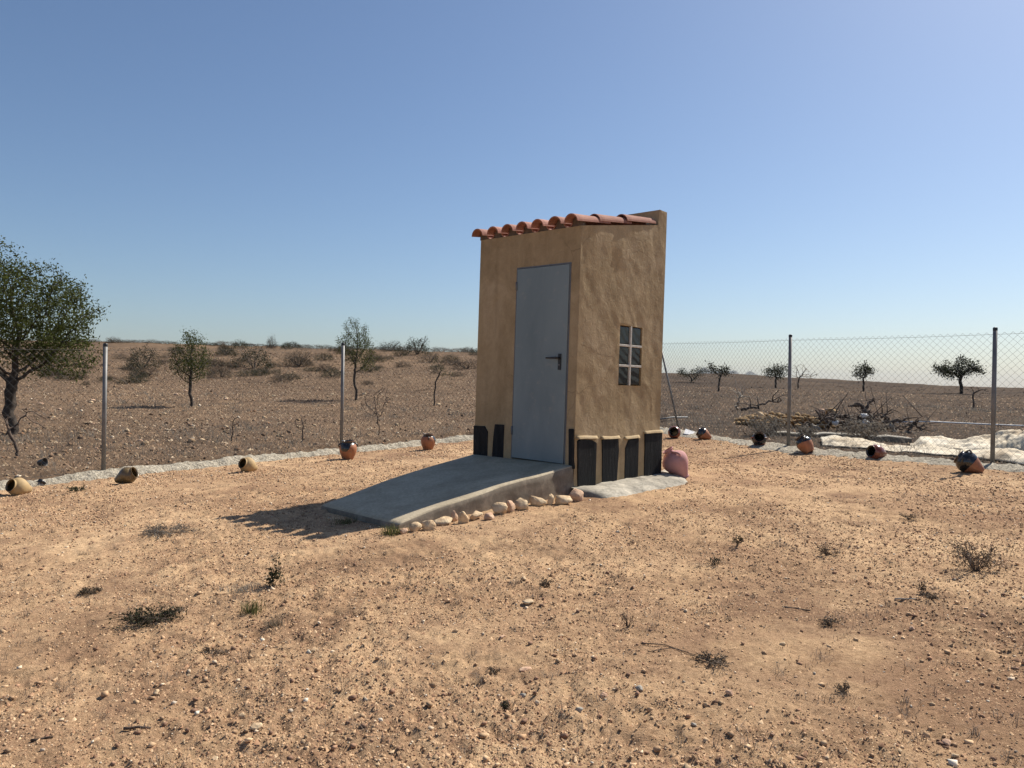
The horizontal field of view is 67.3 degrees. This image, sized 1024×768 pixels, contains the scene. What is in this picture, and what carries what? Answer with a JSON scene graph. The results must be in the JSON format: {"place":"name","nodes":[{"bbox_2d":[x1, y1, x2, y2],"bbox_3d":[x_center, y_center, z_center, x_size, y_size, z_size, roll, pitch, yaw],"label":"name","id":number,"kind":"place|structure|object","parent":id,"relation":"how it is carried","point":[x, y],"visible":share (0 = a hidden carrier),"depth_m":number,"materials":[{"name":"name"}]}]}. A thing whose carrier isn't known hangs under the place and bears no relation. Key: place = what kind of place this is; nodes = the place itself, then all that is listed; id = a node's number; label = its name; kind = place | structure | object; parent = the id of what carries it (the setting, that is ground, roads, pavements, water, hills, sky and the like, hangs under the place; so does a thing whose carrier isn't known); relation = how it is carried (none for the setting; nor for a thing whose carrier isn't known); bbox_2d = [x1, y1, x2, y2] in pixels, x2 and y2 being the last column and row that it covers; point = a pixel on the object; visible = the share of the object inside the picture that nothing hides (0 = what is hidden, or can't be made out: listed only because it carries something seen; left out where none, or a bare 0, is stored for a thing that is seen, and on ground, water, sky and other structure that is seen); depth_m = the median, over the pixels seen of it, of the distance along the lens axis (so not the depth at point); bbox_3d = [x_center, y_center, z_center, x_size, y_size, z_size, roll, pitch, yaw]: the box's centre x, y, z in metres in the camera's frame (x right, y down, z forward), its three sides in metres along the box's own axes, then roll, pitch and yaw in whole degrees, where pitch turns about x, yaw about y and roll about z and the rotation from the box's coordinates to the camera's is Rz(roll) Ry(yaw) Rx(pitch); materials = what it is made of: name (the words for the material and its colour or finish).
{"place":"outdoors","nodes":[
{"label":"outdoors","id":0,"kind":"place"},
{"bbox_2d":[0,340,1023,767],"bbox_3d":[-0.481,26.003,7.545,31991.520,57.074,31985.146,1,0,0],"label":"ground","id":1,"kind":"structure","parent":0,"point":[864,658],"depth_m":4.25,"materials":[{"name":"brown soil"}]},
{"bbox_2d":[5,477,32,495],"bbox_3d":[-5.464,1.150,8.552,0.207,0.207,0.251,1,-18,21],"label":"clay pot","id":2,"kind":"object","parent":1,"relation":"on","point":[17,486],"visible":0.98,"depth_m":8.48,"materials":[{"name":"brown ceramic"}]},
{"bbox_2d":[0,408,46,455],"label":"shrub","id":3,"kind":"object","parent":1,"relation":"on","point":[11,437],"visible":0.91,"depth_m":10.72,"materials":[{"name":"brown wood"}]},
{"bbox_2d":[0,235,110,435],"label":"almond tree","id":4,"kind":"object","parent":1,"relation":"on","point":[57,332],"visible":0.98,"depth_m":14.38,"materials":[{"name":"green plant"}]},
{"bbox_2d":[77,585,102,594],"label":"dead weed","id":5,"kind":"object","parent":1,"relation":"on","point":[85,590],"visible":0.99,"depth_m":4.50,"materials":[{"name":"brown plant"}]},
{"bbox_2d":[114,467,138,482],"bbox_3d":[-4.642,1.110,9.236,0.251,0.207,0.207,-24,0,0],"label":"clay pot","id":6,"kind":"object","parent":1,"relation":"on","point":[127,474],"visible":1,"depth_m":9.17,"materials":[{"name":"brown ceramic"}]},
{"bbox_2d":[113,376,143,383],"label":"bush","id":7,"kind":"object","parent":1,"relation":"on","point":[125,380],"visible":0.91,"depth_m":35.81,"materials":[{"name":"brown plant"}]},
{"bbox_2d":[123,725,150,729],"bbox_3d":[-1.339,1.228,2.750,0.091,0.014,0.014,1,0,-16],"label":"stick","id":8,"kind":"object","parent":1,"relation":"on","point":[134,727],"visible":1,"depth_m":2.75,"materials":[{"name":"brown wood"}]},
{"bbox_2d":[91,601,192,631],"bbox_3d":[-1.856,1.177,3.937,0.481,0.102,0.304,1,0,-44],"label":"sprawling weed","id":9,"kind":"object","parent":1,"relation":"on","point":[165,614],"visible":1,"depth_m":3.92,"materials":[{"name":"green plant"}]},
{"bbox_2d":[124,344,162,368],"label":"bush","id":10,"kind":"object","parent":1,"relation":"on","point":[136,359],"visible":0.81,"depth_m":42.07,"materials":[{"name":"grey plant"}]},
{"bbox_2d":[138,365,159,375],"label":"bush","id":11,"kind":"object","parent":1,"relation":"on","point":[150,372],"visible":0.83,"depth_m":39.12,"materials":[{"name":"brown plant"}]},
{"bbox_2d":[130,521,194,537],"bbox_3d":[-2.794,1.170,6.192,0.483,0.080,0.589,1,0,-32],"label":"dead weed","id":12,"kind":"object","parent":1,"relation":"on","point":[154,531],"visible":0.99,"depth_m":6.18,"materials":[{"name":"grey plant"}]},
{"bbox_2d":[166,326,213,406],"bbox_3d":[-9.647,-0.502,23.001,1.446,2.500,1.375,1,0,0],"label":"almond tree","id":13,"kind":"object","parent":1,"relation":"on","point":[190,364],"visible":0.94,"depth_m":23.00,"materials":[{"name":"green plant"}]},
{"bbox_2d":[193,646,230,658],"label":"dead weed","id":14,"kind":"object","parent":1,"relation":"on","point":[217,651],"visible":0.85,"depth_m":3.51,"materials":[{"name":"brown plant"}]},
{"bbox_2d":[205,366,237,377],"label":"bush","id":15,"kind":"object","parent":1,"relation":"on","point":[221,372],"visible":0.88,"depth_m":40.39,"materials":[{"name":"brown plant"}]},
{"bbox_2d":[215,345,239,355],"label":"bush","id":16,"kind":"object","parent":1,"relation":"on","point":[228,350],"visible":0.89,"depth_m":51.74,"materials":[{"name":"brown plant"}]},
{"bbox_2d":[0,435,472,489],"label":"concrete footing","id":17,"kind":"object","parent":1,"relation":"on","point":[89,475],"visible":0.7,"depth_m":10.97,"materials":[{"name":"grey concrete"}]},
{"bbox_2d":[0,343,476,480],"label":"chain link fence","id":18,"kind":"object","parent":17,"relation":"on","point":[104,407],"visible":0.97,"depth_m":11.13,"materials":[{"name":"metal"}]},
{"bbox_2d":[232,339,251,348],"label":"bush","id":19,"kind":"object","parent":1,"relation":"on","point":[237,344],"visible":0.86,"depth_m":59.24,"materials":[{"name":"green plant"}]},
{"bbox_2d":[218,579,272,596],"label":"grass tuft","id":20,"kind":"object","parent":1,"relation":"on","point":[244,587],"visible":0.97,"depth_m":4.43,"materials":[{"name":"beige plant"}]},
{"bbox_2d":[235,368,258,376],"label":"bush","id":21,"kind":"object","parent":1,"relation":"on","point":[244,374],"visible":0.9,"depth_m":41.52,"materials":[{"name":"brown plant"}]},
{"bbox_2d":[238,457,257,471],"bbox_3d":[-3.504,1.089,10.258,0.207,0.207,0.251,1,-20,31],"label":"clay pot","id":22,"kind":"object","parent":1,"relation":"on","point":[247,464],"visible":1,"depth_m":10.18,"materials":[{"name":"brown ceramic"}]},
{"bbox_2d":[228,344,273,369],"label":"bush","id":23,"kind":"object","parent":1,"relation":"on","point":[250,361],"visible":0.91,"depth_m":45.28,"materials":[{"name":"brown plant"}]},
{"bbox_2d":[237,597,265,615],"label":"grass tuft","id":24,"kind":"object","parent":1,"relation":"on","point":[252,609],"visible":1,"depth_m":4.03,"materials":[{"name":"green plant"}]},
{"bbox_2d":[249,723,262,730],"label":"loose stone","id":25,"kind":"object","parent":1,"relation":"on","point":[254,726],"visible":1,"depth_m":2.73,"materials":[{"name":"stone"}]},
{"bbox_2d":[265,333,276,348],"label":"bush","id":26,"kind":"object","parent":1,"relation":"on","point":[270,346],"visible":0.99,"depth_m":60.85,"materials":[{"name":"green plant"}]},
{"bbox_2d":[259,612,288,630],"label":"grass tuft","id":27,"kind":"object","parent":1,"relation":"on","point":[276,624],"visible":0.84,"depth_m":3.82,"materials":[{"name":"plant"}]},
{"bbox_2d":[264,555,285,586],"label":"tall weed","id":28,"kind":"object","parent":1,"relation":"on","point":[276,574],"visible":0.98,"depth_m":4.48,"materials":[{"name":"green plant"}]},
{"bbox_2d":[270,372,293,381],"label":"bush","id":29,"kind":"object","parent":1,"relation":"on","point":[280,376],"visible":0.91,"depth_m":39.73,"materials":[{"name":"brown plant"}]},
{"bbox_2d":[277,349,316,365],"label":"bush","id":30,"kind":"object","parent":1,"relation":"on","point":[307,359],"visible":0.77,"depth_m":48.38,"materials":[{"name":"brown plant"}]},
{"bbox_2d":[282,356,312,365],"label":"bush","id":31,"kind":"object","parent":1,"relation":"on","point":[300,362],"visible":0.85,"depth_m":47.82,"materials":[{"name":"brown plant"}]},
{"bbox_2d":[319,366,344,376],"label":"bush","id":32,"kind":"object","parent":1,"relation":"on","point":[335,374],"visible":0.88,"depth_m":43.05,"materials":[{"name":"brown plant"}]},
{"bbox_2d":[326,517,357,525],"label":"grass tuft","id":33,"kind":"object","parent":1,"relation":"on","point":[343,522],"visible":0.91,"depth_m":6.38,"materials":[{"name":"plant"}]},
{"bbox_2d":[338,440,357,459],"bbox_3d":[-2.498,1.009,11.719,0.262,0.297,0.264,1,0,34],"label":"clay pot","id":34,"kind":"object","parent":1,"relation":"on","point":[347,449],"visible":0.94,"depth_m":11.63,"materials":[{"name":"ceramic"}]},
{"bbox_2d":[335,317,379,399],"bbox_3d":[-5.915,-0.948,29.408,1.762,3.254,1.619,1,0,0],"label":"almond tree","id":35,"kind":"object","parent":1,"relation":"on","point":[358,343],"visible":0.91,"depth_m":29.32,"materials":[{"name":"green plant"}]},
{"bbox_2d":[360,388,392,434],"bbox_3d":[-2.732,0.555,15.118,0.590,1.010,0.537,1,0,35],"label":"shrub","id":36,"kind":"object","parent":1,"relation":"on","point":[377,407],"visible":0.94,"depth_m":15.13,"materials":[{"name":"brown plant"}]},
{"bbox_2d":[379,341,403,351],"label":"bush","id":37,"kind":"object","parent":1,"relation":"on","point":[388,347],"visible":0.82,"depth_m":63.58,"materials":[{"name":"grey plant"}]},
{"bbox_2d":[379,522,408,536],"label":"grass tuft","id":38,"kind":"object","parent":1,"relation":"on","point":[392,530],"visible":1,"depth_m":5.84,"materials":[{"name":"green plant"}]},
{"bbox_2d":[409,522,421,531],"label":"edging stone","id":39,"kind":"object","parent":1,"relation":"on","point":[415,526],"visible":0.94,"depth_m":5.93,"materials":[{"name":"stone"}]},
{"bbox_2d":[405,336,429,354],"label":"bush","id":40,"kind":"object","parent":1,"relation":"on","point":[413,344],"visible":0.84,"depth_m":60.99,"materials":[{"name":"green plant"}]},
{"bbox_2d":[421,433,435,449],"bbox_3d":[-1.411,0.977,12.941,0.247,0.280,0.247,1,0,-44],"label":"clay pot","id":41,"kind":"object","parent":1,"relation":"on","point":[428,441],"visible":0.98,"depth_m":12.85,"materials":[{"name":"ceramic"}]},
{"bbox_2d":[421,520,435,530],"bbox_3d":[-0.650,1.106,6.006,0.113,0.089,0.086,-12,0,-4],"label":"edging stone","id":42,"kind":"object","parent":1,"relation":"on","point":[428,525],"visible":0.94,"depth_m":5.99,"materials":[{"name":"stone"}]},
{"bbox_2d":[416,352,443,361],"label":"bush","id":43,"kind":"object","parent":1,"relation":"on","point":[432,357],"visible":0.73,"depth_m":54.53,"materials":[{"name":"brown plant"}]},
{"bbox_2d":[434,516,451,525],"bbox_3d":[-0.553,1.113,6.231,0.189,0.072,0.131,-3,5,-40],"label":"edging stone","id":44,"kind":"object","parent":1,"relation":"on","point":[444,520],"visible":0.92,"depth_m":6.21,"materials":[{"name":"stone"}]},
{"bbox_2d":[433,353,453,405],"bbox_3d":[-2.476,-0.127,27.022,0.972,1.910,0.618,1,0,0],"label":"sapling","id":45,"kind":"object","parent":1,"relation":"on","point":[438,377],"visible":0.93,"depth_m":27.08,"materials":[{"name":"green plant"}]},
{"bbox_2d":[321,454,573,528],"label":"entrance ramp","id":46,"kind":"structure","parent":1,"relation":"on","point":[469,484],"depth_m":7.11,"materials":[{"name":"concrete"}]},
{"bbox_2d":[458,511,468,523],"bbox_3d":[-0.392,1.099,6.270,0.094,0.132,0.044,1,0,-22],"label":"edging stone","id":47,"kind":"object","parent":1,"relation":"on","point":[463,517],"visible":0.86,"depth_m":6.25,"materials":[{"name":"stone"}]},
{"bbox_2d":[451,357,476,368],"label":"bush","id":48,"kind":"object","parent":1,"relation":"on","point":[467,364],"visible":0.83,"depth_m":50.16,"materials":[{"name":"brown plant"}]},
{"bbox_2d":[470,511,482,519],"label":"edging stone","id":49,"kind":"object","parent":1,"relation":"on","point":[475,515],"visible":1,"depth_m":6.38,"materials":[{"name":"stone"}]},
{"bbox_2d":[491,502,507,513],"bbox_3d":[-0.112,1.065,6.592,0.142,0.110,0.106,1,0,-11],"label":"edging stone","id":50,"kind":"object","parent":1,"relation":"on","point":[498,507],"visible":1,"depth_m":6.56,"materials":[{"name":"stone"}]},
{"bbox_2d":[507,500,514,511],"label":"edging stone","id":51,"kind":"object","parent":1,"relation":"on","point":[511,506],"visible":0.88,"depth_m":6.67,"materials":[{"name":"stone"}]},
{"bbox_2d":[0,346,1022,478],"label":"field stones","id":52,"kind":"object","parent":1,"relation":"on","point":[22,433],"visible":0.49,"depth_m":21.87,"materials":[{"name":"brown stone"}]},
{"bbox_2d":[0,446,1023,767],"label":"dry weeds","id":53,"kind":"object","parent":1,"relation":"on","point":[906,702],"visible":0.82,"depth_m":3.59,"materials":[{"name":"beige plant"}]},
{"bbox_2d":[0,358,1023,480],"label":"field clods","id":54,"kind":"object","parent":1,"relation":"on","point":[203,412],"visible":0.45,"depth_m":22.37,"materials":[{"name":"soil"}]},
{"bbox_2d":[515,498,528,509],"bbox_3d":[0.082,1.072,6.837,0.128,0.125,0.134,1,0,-13],"label":"edging stone","id":55,"kind":"object","parent":1,"relation":"on","point":[521,503],"visible":0.9,"depth_m":6.79,"materials":[{"name":"stone"}]},
{"bbox_2d":[529,496,546,505],"bbox_3d":[0.240,1.078,7.059,0.152,0.108,0.110,1,0,-35],"label":"edging stone","id":56,"kind":"object","parent":1,"relation":"on","point":[536,501],"visible":0.97,"depth_m":7.03,"materials":[{"name":"stone"}]},
{"bbox_2d":[539,576,552,587],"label":"dead weed","id":57,"kind":"object","parent":1,"relation":"on","point":[544,583],"visible":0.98,"depth_m":4.46,"materials":[{"name":"brown plant"}]},
{"bbox_2d":[555,495,572,504],"bbox_3d":[0.480,1.079,7.151,0.165,0.094,0.118,1,0,1],"label":"edging stone","id":58,"kind":"object","parent":1,"relation":"on","point":[561,499],"visible":0.99,"depth_m":7.11,"materials":[{"name":"stone"}]},
{"bbox_2d":[472,210,666,486],"bbox_3d":[0.634,-0.386,8.684,1.526,3.199,1.632,1,0,44],"label":"hut","id":59,"kind":"object","parent":1,"relation":"on","point":[570,338],"visible":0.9,"depth_m":8.12,"materials":[{"name":"paint"}]},
{"bbox_2d":[511,264,569,463],"bbox_3d":[0.277,-0.211,7.984,0.753,2.018,0.122,1,0,44],"label":"door","id":60,"kind":"structure","parent":59,"relation":"in","point":[542,311],"depth_m":7.97,"materials":[{"name":"grey paint"}]},
{"bbox_2d":[618,326,641,384],"bbox_3d":[1.245,-0.304,8.338,0.108,0.638,0.420,1,0,44],"label":"window","id":61,"kind":"structure","parent":59,"relation":"in","point":[629,348],"depth_m":8.30,"materials":[{"name":"grey glass"}]},
{"bbox_2d":[568,488,583,501],"bbox_3d":[0.606,1.062,7.299,0.178,0.138,0.117,-13,-1,-14],"label":"edging stone","id":62,"kind":"object","parent":1,"relation":"on","point":[575,494],"visible":0.81,"depth_m":7.27,"materials":[{"name":"stone"}]},
{"bbox_2d":[620,612,635,626],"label":"dead weed","id":63,"kind":"object","parent":1,"relation":"on","point":[625,619],"visible":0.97,"depth_m":3.76,"materials":[{"name":"brown plant"}]},
{"bbox_2d":[571,469,687,497],"bbox_3d":[1.424,1.082,8.181,0.617,0.157,2.001,1,0,39],"label":"concrete apron","id":64,"kind":"object","parent":1,"relation":"on","point":[664,479],"visible":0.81,"depth_m":7.95,"materials":[{"name":"grey concrete"}]},
{"bbox_2d":[662,447,688,478],"bbox_3d":[1.875,0.908,8.809,0.305,0.382,0.299,1,0,17],"label":"amphora","id":65,"kind":"object","parent":64,"relation":"on","point":[675,462],"visible":0.93,"depth_m":8.72,"materials":[{"name":"pink ceramic"}]},
{"bbox_2d":[668,426,680,437],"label":"clay pot","id":66,"kind":"object","parent":1,"relation":"on","point":[674,431],"visible":1,"depth_m":13.81,"materials":[{"name":"red ceramic"}]},
{"bbox_2d":[677,365,706,381],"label":"bush","id":67,"kind":"object","parent":1,"relation":"on","point":[682,372],"visible":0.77,"depth_m":53.83,"materials":[{"name":"green plant"}]},
{"bbox_2d":[696,427,711,439],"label":"clay pot","id":68,"kind":"object","parent":1,"relation":"on","point":[702,433],"visible":1,"depth_m":13.50,"materials":[{"name":"ceramic"}]},
{"bbox_2d":[686,649,733,670],"bbox_3d":[0.848,1.177,3.298,0.186,0.051,0.241,1,0,0],"label":"dead weed","id":69,"kind":"object","parent":1,"relation":"on","point":[712,662],"visible":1,"depth_m":3.29,"materials":[{"name":"brown plant"}]},
{"bbox_2d":[705,360,733,390],"bbox_3d":[10.749,-0.401,39.996,1.560,1.707,1.122,1,0,0],"label":"tree","id":70,"kind":"object","parent":1,"relation":"on","point":[720,372],"visible":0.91,"depth_m":39.93,"materials":[{"name":"green plant"}]},
{"bbox_2d":[733,381,747,409],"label":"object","id":71,"kind":"object","parent":1,"relation":"on","point":[739,397],"visible":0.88,"depth_m":23.31,"materials":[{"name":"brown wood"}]},
{"bbox_2d":[736,390,791,410],"bbox_3d":[7.708,0.516,23.564,1.626,0.670,0.527,1,0,17],"label":"fallen branch","id":72,"kind":"object","parent":1,"relation":"on","point":[757,405],"visible":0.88,"depth_m":23.59,"materials":[{"name":"brown wood"}]},
{"bbox_2d":[741,410,791,435],"bbox_3d":[4.763,0.730,14.365,0.893,0.524,0.872,1,0,0],"label":"dry bush","id":73,"kind":"object","parent":1,"relation":"on","point":[760,425],"visible":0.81,"depth_m":14.29,"materials":[{"name":"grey plant"}]},
{"bbox_2d":[761,362,787,387],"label":"tree","id":74,"kind":"object","parent":1,"relation":"on","point":[775,370],"visible":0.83,"depth_m":50.51,"materials":[{"name":"green plant"}]},
{"bbox_2d":[733,408,843,429],"bbox_3d":[6.105,0.750,17.289,2.113,0.475,2.462,1,0,0],"label":"stone pile","id":75,"kind":"object","parent":1,"relation":"on","point":[802,418],"visible":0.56,"depth_m":16.78,"materials":[{"name":"yellow stone"}]},
{"bbox_2d":[791,364,817,388],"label":"tree","id":76,"kind":"object","parent":1,"relation":"on","point":[802,375],"visible":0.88,"depth_m":49.42,"materials":[{"name":"plant"}]},
{"bbox_2d":[793,422,820,438],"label":"dry bush","id":77,"kind":"object","parent":1,"relation":"on","point":[807,431],"visible":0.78,"depth_m":13.71,"materials":[{"name":"brown plant"}]},
{"bbox_2d":[815,541,841,555],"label":"dead weed","id":78,"kind":"object","parent":1,"relation":"on","point":[824,550],"visible":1,"depth_m":5.14,"materials":[{"name":"brown plant"}]},
{"bbox_2d":[819,614,845,625],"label":"dead weed","id":79,"kind":"object","parent":1,"relation":"on","point":[831,620],"visible":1,"depth_m":3.73,"materials":[{"name":"brown plant"}]},
{"bbox_2d":[661,376,1021,459],"bbox_3d":[12.930,-0.168,49.450,45.608,2.358,68.427,1,0,41],"label":"dry stubble","id":80,"kind":"object","parent":1,"relation":"on","point":[849,406],"visible":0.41,"depth_m":28.10,"materials":[{"name":"beige plant"}]},
{"bbox_2d":[660,427,1023,471],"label":"concrete footing","id":81,"kind":"object","parent":1,"relation":"on","point":[784,448],"visible":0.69,"depth_m":11.22,"materials":[{"name":"grey concrete"}]},
{"bbox_2d":[751,432,767,445],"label":"clay pot","id":82,"kind":"object","parent":81,"relation":"on","point":[758,438],"visible":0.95,"depth_m":12.45,"materials":[{"name":"black ceramic"}]},
{"bbox_2d":[795,434,813,453],"bbox_3d":[4.436,0.919,11.647,0.238,0.264,0.277,-25,-24,-10],"label":"clay pot","id":83,"kind":"object","parent":81,"relation":"on","point":[804,443],"visible":1,"depth_m":11.57,"materials":[{"name":"ceramic"}]},
{"bbox_2d":[660,327,1023,463],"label":"chain link fence","id":84,"kind":"object","parent":81,"relation":"on","point":[993,396],"visible":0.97,"depth_m":11.46,"materials":[{"name":"metal"}]},
{"bbox_2d":[833,678,850,694],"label":"dead weed","id":85,"kind":"object","parent":1,"relation":"on","point":[842,689],"visible":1,"depth_m":2.98,"materials":[{"name":"brown plant"}]},
{"bbox_2d":[775,431,911,442],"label":"wall","id":86,"kind":"structure","parent":1,"relation":"on","point":[892,438],"depth_m":13.98,"materials":[{"name":"concrete"}]},
{"bbox_2d":[834,411,895,442],"bbox_3d":[6.040,0.748,13.234,0.964,0.568,0.923,1,0,21],"label":"dry bush","id":87,"kind":"object","parent":1,"relation":"on","point":[867,433],"visible":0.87,"depth_m":13.15,"materials":[{"name":"grey plant"}]},
{"bbox_2d":[851,359,878,391],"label":"tree","id":88,"kind":"object","parent":1,"relation":"on","point":[868,370],"visible":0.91,"depth_m":46.60,"materials":[{"name":"green plant"}]},
{"bbox_2d":[798,385,940,432],"bbox_3d":[7.735,0.691,16.449,3.261,1.350,1.617,1,0,0],"label":"dead wood pile","id":89,"kind":"object","parent":1,"relation":"on","point":[846,416],"visible":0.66,"depth_m":16.33,"materials":[{"name":"brown wood"}]},
{"bbox_2d":[866,445,886,458],"bbox_3d":[5.162,0.972,10.887,0.247,0.221,0.221,14,-5,-23],"label":"clay pot","id":90,"kind":"object","parent":1,"relation":"on","point":[876,451],"visible":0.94,"depth_m":10.82,"materials":[{"name":"red ceramic"}]},
{"bbox_2d":[821,435,1023,464],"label":"plastic sheet","id":91,"kind":"object","parent":1,"relation":"on","point":[842,442],"visible":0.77,"depth_m":11.62,"materials":[{"name":"white plastic"}]},
{"bbox_2d":[915,590,940,598],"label":"dead weed","id":92,"kind":"object","parent":1,"relation":"on","point":[929,595],"visible":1,"depth_m":4.12,"materials":[{"name":"brown plant"}]},
{"bbox_2d":[930,354,986,393],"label":"tree","id":93,"kind":"object","parent":1,"relation":"on","point":[959,374],"visible":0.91,"depth_m":47.12,"materials":[{"name":"green plant"}]},
{"bbox_2d":[895,421,1023,426],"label":"pipe","id":94,"kind":"object","parent":1,"relation":"on","point":[964,423],"visible":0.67,"depth_m":18.42,"materials":[{"name":"white plastic"}]},
{"bbox_2d":[909,429,1023,450],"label":"plastic sheet","id":95,"kind":"object","parent":1,"relation":"on","point":[934,440],"visible":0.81,"depth_m":12.09,"materials":[{"name":"white plastic"}]},
{"bbox_2d":[954,450,984,472],"bbox_3d":[5.592,0.965,9.373,0.261,0.289,0.312,-16,43,-38],"label":"clay pot","id":96,"kind":"object","parent":1,"relation":"on","point":[967,461],"visible":0.99,"depth_m":9.31,"materials":[{"name":"ceramic"}]},
{"bbox_2d":[930,530,1018,572],"bbox_3d":[2.855,1.030,4.726,0.449,0.280,0.438,1,0,-20],"label":"dry bush","id":97,"kind":"object","parent":1,"relation":"on","point":[971,561],"visible":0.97,"depth_m":4.71,"materials":[{"name":"brown plant"}]},
{"bbox_2d":[0,0,1023,387],"label":"sky","id":98,"kind":"structure","parent":0,"point":[248,171],"materials":[{"name":"blue"}]},
{"bbox_2d":[1,389,1023,477],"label":"dry grass","id":99,"kind":"structure","parent":0,"point":[313,403],"depth_m":15.29,"materials":[{"name":"beige plant"}]},
{"bbox_2d":[697,367,756,374],"bbox_3d":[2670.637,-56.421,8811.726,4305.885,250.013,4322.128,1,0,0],"label":"hills","id":100,"kind":"structure","parent":0,"point":[747,373],"depth_m":8561.49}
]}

